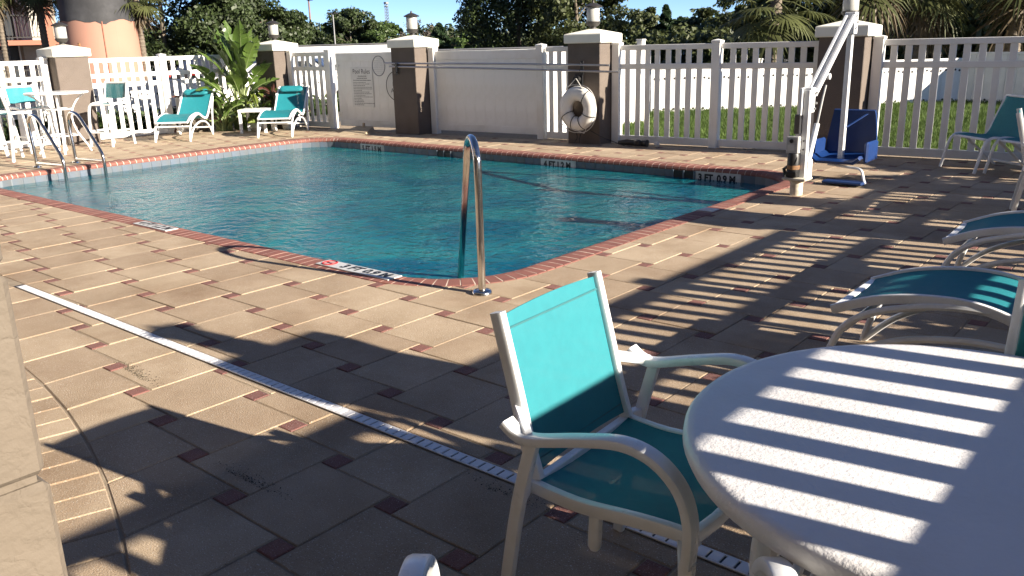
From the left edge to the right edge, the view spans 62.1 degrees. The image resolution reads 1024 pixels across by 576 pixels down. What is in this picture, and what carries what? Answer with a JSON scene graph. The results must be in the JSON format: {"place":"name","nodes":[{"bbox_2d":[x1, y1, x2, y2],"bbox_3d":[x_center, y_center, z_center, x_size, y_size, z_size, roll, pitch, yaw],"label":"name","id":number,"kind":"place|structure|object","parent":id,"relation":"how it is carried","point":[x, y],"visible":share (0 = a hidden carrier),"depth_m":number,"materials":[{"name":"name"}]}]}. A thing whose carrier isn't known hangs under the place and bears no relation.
{"place":"outdoors","nodes":[
{"label":"outdoors","id":0,"kind":"place"},
{"bbox_2d":[338,123,374,134],"bbox_3d":[-2.872,-2.967,15.824,0.600,0.173,0.420,7,18,28],"label":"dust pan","id":1,"kind":"object","parent":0,"point":[363,129],"visible":1,"depth_m":15.81,"materials":[{"name":"beige plastic"}]},
{"bbox_2d":[54,0,746,37],"label":"sky","id":2,"kind":"structure","parent":0,"point":[442,11],"materials":[{"name":"blue"}]},
{"bbox_2d":[151,56,787,128],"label":"parking lot","id":3,"kind":"structure","parent":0,"point":[315,116],"depth_m":21.07,"materials":[{"name":"asphalt"}]},
{"bbox_2d":[0,0,38,85],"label":"fan palm","id":4,"kind":"object","parent":3,"relation":"on","point":[11,6],"visible":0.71,"depth_m":29.75,"materials":[{"name":"green plant"}]},
{"bbox_2d":[0,0,58,88],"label":"pink hotel","id":5,"kind":"structure","parent":3,"relation":"on","point":[24,44],"depth_m":36.99,"materials":[{"name":"pink paint"}]},
{"bbox_2d":[2,8,17,39],"bbox_3d":[-22.066,-11.697,36.488,1.300,2.060,0.100,-10,18,-26],"label":"window","id":6,"kind":"structure","parent":5,"relation":"in","point":[8,23],"depth_m":36.80,"materials":[{"name":"grey glass"}]},
{"bbox_2d":[0,46,21,85],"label":"window","id":7,"kind":"structure","parent":5,"relation":"in","point":[15,53],"depth_m":37.11,"materials":[{"name":"black glass"}]},
{"bbox_2d":[15,0,40,39],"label":"door","id":8,"kind":"structure","parent":5,"relation":"in","point":[34,26],"depth_m":37.12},
{"bbox_2d":[23,46,41,86],"bbox_3d":[-21.002,-9.677,37.649,0.800,2.000,0.050,-10,18,-26],"label":"door","id":9,"kind":"structure","parent":5,"relation":"in","point":[30,54],"depth_m":37.42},
{"bbox_2d":[2,0,58,47],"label":"fan palm","id":10,"kind":"object","parent":3,"relation":"on","point":[40,6],"visible":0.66,"depth_m":30.20,"materials":[{"name":"green plant"}]},
{"bbox_2d":[57,0,144,83],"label":"round tower","id":11,"kind":"structure","parent":3,"relation":"on","point":[99,28],"depth_m":27.87,"materials":[{"name":"orange paint"}]},
{"bbox_2d":[114,0,171,80],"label":"fan palm","id":12,"kind":"object","parent":3,"relation":"on","point":[143,11],"visible":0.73,"depth_m":28.94,"materials":[{"name":"green plant"}]},
{"bbox_2d":[54,0,244,79],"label":"oak tree","id":13,"kind":"object","parent":3,"relation":"on","point":[203,8],"visible":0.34,"depth_m":44.77,"materials":[{"name":"green plant"}]},
{"bbox_2d":[0,71,336,135],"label":"solid fence","id":14,"kind":"object","parent":3,"relation":"on","point":[96,97],"visible":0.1,"depth_m":17.82,"materials":[{"name":"white plastic"}]},
{"bbox_2d":[168,58,224,79],"bbox_3d":[-11.340,-8.253,32.868,1.740,1.395,4.200,4,17,20],"label":"parked car","id":15,"kind":"object","parent":3,"relation":"on","point":[192,62],"visible":0.11,"depth_m":31.57,"materials":[{"name":"grey paint"}]},
{"bbox_2d":[169,0,308,57],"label":"oak tree","id":16,"kind":"object","parent":3,"relation":"on","point":[251,11],"visible":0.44,"depth_m":45.54,"materials":[{"name":"green plant"}]},
{"bbox_2d":[245,9,327,57],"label":"oak tree","id":17,"kind":"object","parent":3,"relation":"on","point":[313,35],"visible":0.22,"depth_m":49.86,"materials":[{"name":"green plant"}]},
{"bbox_2d":[246,56,337,94],"bbox_3d":[-5.490,-5.330,22.196,4.200,1.395,1.740,-1,16,0],"label":"parked car","id":18,"kind":"object","parent":3,"relation":"on","point":[250,68],"depth_m":21.38,"materials":[{"name":"white paint"}]},
{"bbox_2d":[295,43,390,64],"bbox_3d":[-4.481,-6.538,25.789,4.480,1.670,1.670,0,16,4],"label":"box truck","id":19,"kind":"object","parent":3,"relation":"on","point":[360,48],"visible":0.03,"depth_m":24.85,"materials":[{"name":"white paint"}]},
{"bbox_2d":[320,7,379,43],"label":"round tree","id":20,"kind":"object","parent":3,"relation":"on","point":[348,21],"visible":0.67,"depth_m":93.00,"materials":[{"name":"green plant"}]},
{"bbox_2d":[360,20,409,42],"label":"round tree","id":21,"kind":"object","parent":3,"relation":"on","point":[383,32],"visible":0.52,"depth_m":93.00,"materials":[{"name":"green plant"}]},
{"bbox_2d":[399,18,433,36],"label":"bare tree","id":22,"kind":"object","parent":3,"relation":"on","point":[402,34],"visible":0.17,"depth_m":96.31,"materials":[{"name":"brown plant"}]},
{"bbox_2d":[429,22,453,48],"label":"tree","id":23,"kind":"object","parent":3,"relation":"on","point":[439,32],"visible":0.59,"depth_m":68.22,"materials":[{"name":"green plant"}]},
{"bbox_2d":[452,32,494,48],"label":"leafy tree","id":24,"kind":"object","parent":3,"relation":"on","point":[462,42],"visible":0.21,"depth_m":66.14,"materials":[{"name":"green plant"}]},
{"bbox_2d":[437,46,563,50],"bbox_3d":[-0.814,-7.302,28.542,5.040,1.430,1.750,0,16,5],"label":"white trailer","id":25,"kind":"object","parent":3,"relation":"on","point":[506,48],"visible":0.16,"depth_m":27.55,"materials":[{"name":"paint"}]},
{"bbox_2d":[452,0,581,47],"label":"oak tree","id":26,"kind":"object","parent":3,"relation":"on","point":[474,19],"visible":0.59,"depth_m":43.06,"materials":[{"name":"green plant"}]},
{"bbox_2d":[511,0,634,46],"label":"oak tree","id":27,"kind":"object","parent":3,"relation":"on","point":[557,11],"visible":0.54,"depth_m":41.75,"materials":[{"name":"green plant"}]},
{"bbox_2d":[609,4,661,55],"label":"leafy tree","id":28,"kind":"object","parent":3,"relation":"on","point":[647,18],"visible":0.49,"depth_m":61.53,"materials":[{"name":"green plant"}]},
{"bbox_2d":[655,4,673,33],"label":"pine tree","id":29,"kind":"object","parent":3,"relation":"on","point":[666,21],"visible":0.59,"depth_m":63.69,"materials":[{"name":"green plant"}]},
{"bbox_2d":[668,16,687,35],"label":"pine tree","id":30,"kind":"object","parent":3,"relation":"on","point":[678,20],"visible":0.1,"depth_m":62.20,"materials":[{"name":"green plant"}]},
{"bbox_2d":[679,7,718,29],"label":"leafy tree","id":31,"kind":"object","parent":3,"relation":"on","point":[704,13],"visible":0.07,"depth_m":60.13,"materials":[{"name":"green plant"}]},
{"bbox_2d":[702,0,746,27],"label":"leafy tree","id":32,"kind":"object","parent":3,"relation":"on","point":[722,17],"visible":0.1,"depth_m":55.08,"materials":[{"name":"green plant"}]},
{"bbox_2d":[746,0,808,41],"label":"leafy tree","id":33,"kind":"object","parent":3,"relation":"on","point":[759,3],"visible":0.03,"depth_m":48.30,"materials":[{"name":"green plant"}]},
{"bbox_2d":[0,120,1023,575],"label":"pool deck","id":34,"kind":"structure","parent":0,"point":[138,476],"depth_m":4.49,"materials":[{"name":"concrete pavers"},{"name":"red brick"}]},
{"bbox_2d":[0,125,9,157],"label":"bar stool","id":35,"kind":"object","parent":34,"relation":"on","point":[2,138],"visible":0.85,"depth_m":13.42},
{"bbox_2d":[0,89,44,161],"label":"bar stool","id":36,"kind":"object","parent":34,"relation":"on","point":[9,114],"visible":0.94,"depth_m":13.00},
{"bbox_2d":[0,57,61,149],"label":"picket fence","id":37,"kind":"object","parent":34,"relation":"on","point":[44,73],"visible":0.69,"depth_m":14.74,"materials":[{"name":"white plastic"}]},
{"bbox_2d":[2,84,60,153],"bbox_3d":[-7.969,-2.811,14.119,0.591,1.088,0.490,10,20,34],"label":"bar stool","id":38,"kind":"object","parent":34,"relation":"on","point":[13,94],"visible":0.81,"depth_m":14.12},
{"bbox_2d":[0,245,67,575],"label":"building column","id":39,"kind":"structure","parent":34,"relation":"on","point":[30,542],"depth_m":1.55,"materials":[{"name":"beige paint"}]},
{"bbox_2d":[23,90,91,154],"bbox_3d":[-7.353,-2.700,13.886,0.950,0.976,0.950,4,17,20],"label":"bar table","id":40,"kind":"object","parent":34,"relation":"on","point":[56,94],"visible":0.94,"depth_m":13.73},
{"bbox_2d":[36,45,100,144],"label":"pillar","id":41,"kind":"structure","parent":34,"relation":"on","point":[69,67],"depth_m":14.97,"materials":[{"name":"beige paint"}]},
{"bbox_2d":[50,20,67,44],"bbox_3d":[-7.915,-4.460,14.927,0.280,0.460,0.280,12,21,39],"label":"pillar lamp","id":42,"kind":"object","parent":41,"relation":"on","point":[60,32],"visible":0.99,"depth_m":14.85,"materials":[{"name":"glass"}]},
{"bbox_2d":[27,111,113,212],"bbox_3d":[-6.311,-1.663,12.191,1.019,1.662,0.674,12,21,39],"label":"pool ladder","id":43,"kind":"object","parent":34,"relation":"attached to","point":[56,148],"visible":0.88,"depth_m":12.10,"materials":[{"name":"metal"}]},
{"bbox_2d":[87,81,135,146],"bbox_3d":[-6.998,-3.030,14.790,0.490,1.088,0.591,4,17,18],"label":"bar stool","id":44,"kind":"object","parent":34,"relation":"on","point":[118,89],"visible":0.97,"depth_m":14.86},
{"bbox_2d":[114,361,163,386],"bbox_3d":[-1.876,0.425,4.293,0.083,0.008,0.530,-17,22,-42],"label":"moss","id":45,"kind":"object","parent":34,"relation":"on","point":[139,374],"visible":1,"depth_m":4.26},
{"bbox_2d":[88,53,241,139],"bbox_3d":[-6.674,-3.808,16.679,0.142,1.532,3.280,12,21,39],"label":"picket fence","id":46,"kind":"object","parent":34,"relation":"on","point":[161,72],"visible":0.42,"depth_m":16.35,"materials":[{"name":"white plastic"}]},
{"bbox_2d":[154,88,214,142],"bbox_3d":[-6.057,-3.236,15.858,0.654,0.856,1.754,-2,16,0],"label":"sun lounger","id":47,"kind":"object","parent":34,"relation":"on","point":[193,104],"visible":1,"depth_m":16.23,"materials":[{"name":"fabric"}]},
{"bbox_2d":[172,96,223,132],"bbox_3d":[-6.256,-3.475,16.796,0.933,0.811,0.995,-13,20,-35],"label":"ti plant","id":48,"kind":"object","parent":34,"relation":"on","point":[199,124],"visible":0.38,"depth_m":16.84,"materials":[{"name":"red plant"}]},
{"bbox_2d":[187,92,253,131],"bbox_3d":[-5.740,-3.483,16.785,1.145,0.806,1.336,12,21,39],"label":"leafy shrub","id":49,"kind":"object","parent":34,"relation":"on","point":[225,110],"visible":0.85,"depth_m":16.83,"materials":[{"name":"green plant"}]},
{"bbox_2d":[189,20,279,129],"bbox_3d":[-5.471,-4.245,16.977,1.944,2.138,1.730,-11,19,-29],"label":"paradise plant","id":50,"kind":"object","parent":34,"relation":"on","point":[236,56],"visible":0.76,"depth_m":16.73,"materials":[{"name":"green plant"}]},
{"bbox_2d":[219,461,288,499],"bbox_3d":[-0.959,0.714,3.204,0.478,0.008,0.084,12,21,39],"label":"moss","id":51,"kind":"object","parent":34,"relation":"on","point":[255,482],"visible":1,"depth_m":3.18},
{"bbox_2d":[237,107,274,133],"bbox_3d":[-4.959,-3.253,16.519,0.536,0.445,0.524,-1,16,2],"label":"side table","id":52,"kind":"object","parent":34,"relation":"on","point":[245,110],"visible":0.8,"depth_m":16.32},
{"bbox_2d":[251,121,263,129],"bbox_3d":[-5.062,-3.245,16.996,0.310,0.170,0.315,12,21,39],"label":"garden stone","id":53,"kind":"object","parent":34,"relation":"on","point":[253,126],"visible":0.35,"depth_m":16.90,"materials":[{"name":"white stone"}]},
{"bbox_2d":[234,92,294,128],"bbox_3d":[-5.022,-3.563,17.055,0.966,0.773,1.004,12,21,39],"label":"croton bush","id":54,"kind":"object","parent":34,"relation":"on","point":[251,118],"visible":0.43,"depth_m":16.82,"materials":[{"name":"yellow plant"}]},
{"bbox_2d":[249,98,279,128],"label":"croton bush","id":55,"kind":"object","parent":34,"relation":"on","point":[270,105],"visible":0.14,"depth_m":17.02,"materials":[{"name":"green plant"}]},
{"bbox_2d":[255,40,297,126],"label":"pillar","id":56,"kind":"structure","parent":34,"relation":"on","point":[273,52],"depth_m":17.16,"materials":[{"name":"beige paint"}]},
{"bbox_2d":[265,19,279,39],"bbox_3d":[-4.832,-5.209,17.233,0.280,0.460,0.280,10,20,35],"label":"pillar lamp","id":57,"kind":"object","parent":56,"relation":"on","point":[273,30],"visible":0.97,"depth_m":17.16,"materials":[{"name":"glass"}]},
{"bbox_2d":[251,83,310,128],"bbox_3d":[-4.627,-3.703,17.226,1.124,0.923,1.195,-1,16,3],"label":"ti plant","id":58,"kind":"object","parent":34,"relation":"on","point":[267,91],"visible":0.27,"depth_m":16.96,"materials":[{"name":"red plant"}]},
{"bbox_2d":[257,85,308,137],"bbox_3d":[-4.302,-3.363,16.133,0.654,0.856,1.754,-1,16,0],"label":"sun lounger","id":59,"kind":"object","parent":34,"relation":"on","point":[290,101],"visible":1,"depth_m":16.51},
{"bbox_2d":[281,116,293,129],"bbox_3d":[-4.480,-3.358,16.967,0.270,0.374,0.270,12,21,39],"label":"plastic bucket","id":60,"kind":"object","parent":34,"relation":"on","point":[286,126],"visible":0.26,"depth_m":16.90,"materials":[{"name":"white plastic"}]},
{"bbox_2d":[285,49,338,128],"bbox_3d":[-4.011,-3.997,17.084,1.271,1.532,0.142,10,20,35],"label":"picket fence","id":61,"kind":"object","parent":34,"relation":"on","point":[294,68],"visible":0.9,"depth_m":16.96,"materials":[{"name":"white plastic"}]},
{"bbox_2d":[14,284,748,575],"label":"trench drain","id":62,"kind":"object","parent":34,"relation":"on","point":[725,561],"visible":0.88,"depth_m":3.69,"materials":[{"name":"white plastic"}]},
{"bbox_2d":[0,137,789,286],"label":"swimming pool","id":63,"kind":"structure","parent":34,"relation":"in","point":[691,173],"depth_m":12.59,"materials":[{"name":"liquid"}]},
{"bbox_2d":[2,147,768,278],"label":"water","id":64,"kind":"structure","parent":63,"relation":"in","point":[293,175],"depth_m":10.27,"materials":[{"name":"liquid"}]},
{"bbox_2d":[387,35,438,134],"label":"pillar","id":65,"kind":"structure","parent":34,"relation":"on","point":[411,92],"depth_m":15.12,"materials":[{"name":"beige paint"}]},
{"bbox_2d":[335,52,395,127],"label":"solid gate","id":66,"kind":"structure","parent":65,"relation":"attached to","point":[381,113],"depth_m":16.20,"materials":[{"name":"white plastic"}]},
{"bbox_2d":[350,67,374,106],"bbox_3d":[-2.850,-3.826,16.225,0.587,0.740,0.008,10,20,35],"label":"pool rules sign","id":67,"kind":"object","parent":66,"relation":"attached to","point":[362,86],"visible":1,"depth_m":16.22,"materials":[{"name":"white"}]},
{"bbox_2d":[386,72,393,99],"bbox_3d":[-2.125,-3.726,15.702,0.550,0.550,0.014,10,20,35],"label":"no diving sign","id":68,"kind":"object","parent":66,"relation":"attached to","point":[389,84],"visible":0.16,"depth_m":15.80,"materials":[{"name":"white"}]},
{"bbox_2d":[394,63,397,74],"bbox_3d":[-2.072,-3.884,15.089,0.060,0.200,0.078,12,21,39],"label":"pole bracket","id":69,"kind":"object","parent":65,"relation":"attached to","point":[396,69],"visible":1,"depth_m":15.10,"materials":[{"name":"black plastic"}]},
{"bbox_2d":[389,65,618,72],"bbox_3d":[-0.303,-3.571,13.863,4.708,0.138,0.060,10,20,36],"label":"brush pole","id":70,"kind":"object","parent":69,"relation":"attached to","point":[564,70],"visible":1,"depth_m":13.66,"materials":[{"name":"metal"}]},
{"bbox_2d":[404,11,418,34],"bbox_3d":[-1.773,-4.666,15.064,0.280,0.460,0.280,10,20,35],"label":"pillar lamp","id":71,"kind":"object","parent":65,"relation":"on","point":[411,23],"visible":0.98,"depth_m":14.99,"materials":[{"name":"glass"}]},
{"bbox_2d":[427,43,546,138],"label":"solid gate","id":72,"kind":"structure","parent":65,"relation":"attached to","point":[495,101],"depth_m":14.53,"materials":[{"name":"white plastic"}]},
{"bbox_2d":[457,134,492,295],"bbox_3d":[-0.343,-0.195,6.046,0.132,1.855,1.384,-5,17,-13],"label":"pool handrail","id":73,"kind":"object","parent":34,"relation":"on","point":[470,142],"visible":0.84,"depth_m":5.43,"materials":[{"name":"metal"}]},
{"bbox_2d":[545,46,567,138],"bbox_3d":[0.836,-3.149,13.691,0.671,1.532,0.142,10,20,35],"label":"picket fence","id":74,"kind":"object","parent":34,"relation":"on","point":[559,134],"visible":0.41,"depth_m":13.76,"materials":[{"name":"white plastic"}]},
{"bbox_2d":[564,29,621,144],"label":"pillar","id":75,"kind":"structure","parent":34,"relation":"on","point":[590,46],"depth_m":12.96,"materials":[{"name":"beige paint"}]},
{"bbox_2d":[570,75,582,87],"bbox_3d":[0.975,-3.144,13.003,0.219,0.223,0.100,12,21,39],"label":"rope hook","id":76,"kind":"object","parent":75,"relation":"attached to","point":[579,79],"visible":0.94,"depth_m":12.96,"materials":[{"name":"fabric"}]},
{"bbox_2d":[559,78,596,132],"bbox_3d":[1.008,-2.787,13.024,0.706,0.820,0.192,12,21,39],"label":"life ring","id":77,"kind":"object","parent":76,"relation":"hanging from","point":[585,97],"visible":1,"depth_m":12.96,"materials":[{"name":"white plastic"}]},
{"bbox_2d":[579,61,583,74],"bbox_3d":[1.042,-3.334,12.894,0.060,0.200,0.078,12,21,39],"label":"pole bracket","id":78,"kind":"object","parent":75,"relation":"attached to","point":[581,67],"visible":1,"depth_m":12.91,"materials":[{"name":"black plastic"}]},
{"bbox_2d":[372,56,609,75],"bbox_3d":[-0.578,-3.677,14.054,5.062,0.366,0.086,11,20,36],"label":"skimmer net","id":79,"kind":"object","parent":78,"relation":"attached to","point":[540,64],"visible":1,"depth_m":13.92,"materials":[{"name":"metal"}]},
{"bbox_2d":[584,0,601,28],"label":"pillar lamp","id":80,"kind":"object","parent":75,"relation":"on","point":[593,15],"visible":0.95,"depth_m":12.88,"materials":[{"name":"glass"}]},
{"bbox_2d":[398,554,797,575],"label":"sling armchair","id":81,"kind":"object","parent":34,"relation":"on","point":[419,564],"visible":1,"depth_m":1.48,"materials":[{"name":"metal"}]},
{"bbox_2d":[490,270,779,575],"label":"sling armchair","id":82,"kind":"object","parent":34,"relation":"on","point":[562,357],"visible":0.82,"depth_m":2.26,"materials":[{"name":"fabric"}]},
{"bbox_2d":[611,39,818,150],"bbox_3d":[2.861,-2.794,12.274,3.200,1.532,0.142,10,20,35],"label":"picket fence","id":83,"kind":"object","parent":34,"relation":"on","point":[716,65],"visible":0.88,"depth_m":12.26,"materials":[{"name":"white plastic"}]},
{"bbox_2d":[782,12,877,195],"bbox_3d":[3.333,-1.926,8.791,0.700,1.770,1.565,12,21,39],"label":"pool lift","id":84,"kind":"object","parent":34,"relation":"on","point":[852,137],"visible":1,"depth_m":8.92,"materials":[{"name":"white paint"}]},
{"bbox_2d":[813,20,882,148],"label":"pillar","id":85,"kind":"structure","parent":34,"relation":"on","point":[861,65],"depth_m":10.82,"materials":[{"name":"beige paint"}]},
{"bbox_2d":[841,0,859,15],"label":"pillar lamp","id":86,"kind":"object","parent":85,"relation":"on","point":[850,5],"visible":0.58,"depth_m":10.75,"materials":[{"name":"glass"}]},
{"bbox_2d":[683,344,1023,575],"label":"round table","id":87,"kind":"object","parent":34,"relation":"on","point":[878,460],"visible":0.99,"depth_m":1.74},
{"bbox_2d":[826,266,1023,351],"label":"sun lounger","id":88,"kind":"object","parent":34,"relation":"on","point":[990,293],"visible":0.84,"depth_m":3.81,"materials":[{"name":"fabric"}]},
{"bbox_2d":[867,35,1023,161],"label":"picket fence","id":89,"kind":"object","parent":34,"relation":"on","point":[907,64],"visible":0.87,"depth_m":10.55,"materials":[{"name":"white plastic"}]},
{"bbox_2d":[939,94,1023,173],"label":"sling chair","id":90,"kind":"object","parent":34,"relation":"on","point":[1004,123],"visible":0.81,"depth_m":9.86,"materials":[{"name":"fabric"}]},
{"bbox_2d":[941,210,1023,268],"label":"sun lounger","id":91,"kind":"object","parent":34,"relation":"on","point":[1007,225],"visible":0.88,"depth_m":5.09,"materials":[{"name":"fabric"}]},
{"bbox_2d":[983,136,1021,173],"bbox_3d":[5.697,-1.613,9.192,0.792,0.827,0.634,-4,16,-8],"label":"sling chair","id":92,"kind":"object","parent":34,"relation":"on","point":[1013,141],"visible":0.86,"depth_m":9.45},
{"bbox_2d":[1004,280,1023,356],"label":"sling armchair","id":93,"kind":"object","parent":34,"relation":"on","point":[1015,342],"visible":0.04,"depth_m":2.32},
{"bbox_2d":[1009,108,1023,210],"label":"sling armchair","id":94,"kind":"object","parent":34,"relation":"on","point":[1017,194],"visible":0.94,"depth_m":6.98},
{"bbox_2d":[618,139,648,146],"bbox_3d":[1.806,-2.180,12.755,0.495,0.105,0.152,12,21,39],"label":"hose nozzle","id":95,"kind":"object","parent":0,"point":[636,142],"visible":0.98,"depth_m":12.70,"materials":[{"name":"black plastic"}]},
{"bbox_2d":[622,98,1013,151],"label":"grass","id":96,"kind":"structure","parent":0,"point":[704,125],"depth_m":14.95,"materials":[{"name":"plant"}]},
{"label":"ground","id":97,"kind":"structure","parent":0,"visible":0},
{"bbox_2d":[2,93,339,140],"bbox_3d":[-8.515,-3.135,16.446,0.495,0.583,16.591,12,21,39],"label":"hedge","id":98,"kind":"object","parent":97,"relation":"on","point":[7,137],"visible":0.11,"depth_m":17.28,"materials":[{"name":"green plant"}]},
{"bbox_2d":[147,4,734,61],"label":"woods","id":99,"kind":"object","parent":97,"relation":"on","point":[452,32],"visible":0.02,"depth_m":96.11,"materials":[{"name":"green plant"}]},
{"bbox_2d":[515,9,1023,75],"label":"undergrowth","id":100,"kind":"object","parent":97,"relation":"on","point":[692,35],"visible":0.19,"depth_m":43.15,"materials":[{"name":"green plant"}]},
{"bbox_2d":[708,0,841,62],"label":"fan palm","id":101,"kind":"object","parent":97,"relation":"on","point":[778,26],"visible":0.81,"depth_m":18.57,"materials":[{"name":"green plant"}]},
{"bbox_2d":[731,0,842,61],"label":"leafy tree","id":102,"kind":"object","parent":97,"relation":"on","point":[791,6],"visible":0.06,"depth_m":36.77,"materials":[{"name":"plant"}]},
{"bbox_2d":[811,0,923,46],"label":"fan palm","id":103,"kind":"object","parent":97,"relation":"on","point":[868,10],"visible":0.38,"depth_m":19.64,"materials":[{"name":"green plant"}]},
{"bbox_2d":[791,0,985,58],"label":"leafy tree","id":104,"kind":"object","parent":97,"relation":"on","point":[825,9],"visible":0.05,"depth_m":33.14,"materials":[{"name":"plant"}]},
{"bbox_2d":[878,0,985,58],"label":"fan palm","id":105,"kind":"object","parent":97,"relation":"on","point":[924,21],"visible":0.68,"depth_m":21.32,"materials":[{"name":"green plant"}]},
{"bbox_2d":[933,0,1023,49],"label":"leafy tree","id":106,"kind":"object","parent":97,"relation":"on","point":[970,29],"visible":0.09,"depth_m":24.83,"materials":[{"name":"plant"}]},
{"bbox_2d":[946,0,1023,51],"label":"fan palm","id":107,"kind":"object","parent":97,"relation":"on","point":[1015,19],"visible":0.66,"depth_m":20.73,"materials":[{"name":"green plant"}]},
{"label":"lawn","id":108,"kind":"structure","parent":0,"visible":0},
{"bbox_2d":[546,39,645,131],"bbox_3d":[1.502,-3.592,15.123,0.140,1.555,3.070,12,21,39],"label":"solid fence","id":109,"kind":"object","parent":108,"relation":"on","point":[633,79],"visible":0.15,"depth_m":15.82,"materials":[{"name":"white plastic"}]},
{"bbox_2d":[650,58,962,111],"bbox_3d":[6.529,-4.536,18.769,7.086,1.085,0.140,-3,16,-5],"label":"solid fence","id":110,"kind":"object","parent":108,"relation":"on","point":[705,91],"visible":0.29,"depth_m":18.69,"materials":[{"name":"white plastic"}]},
{"bbox_2d":[965,52,1023,102],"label":"solid fence","id":111,"kind":"object","parent":108,"relation":"on","point":[1018,81],"visible":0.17,"depth_m":18.54,"materials":[{"name":"white plastic"}]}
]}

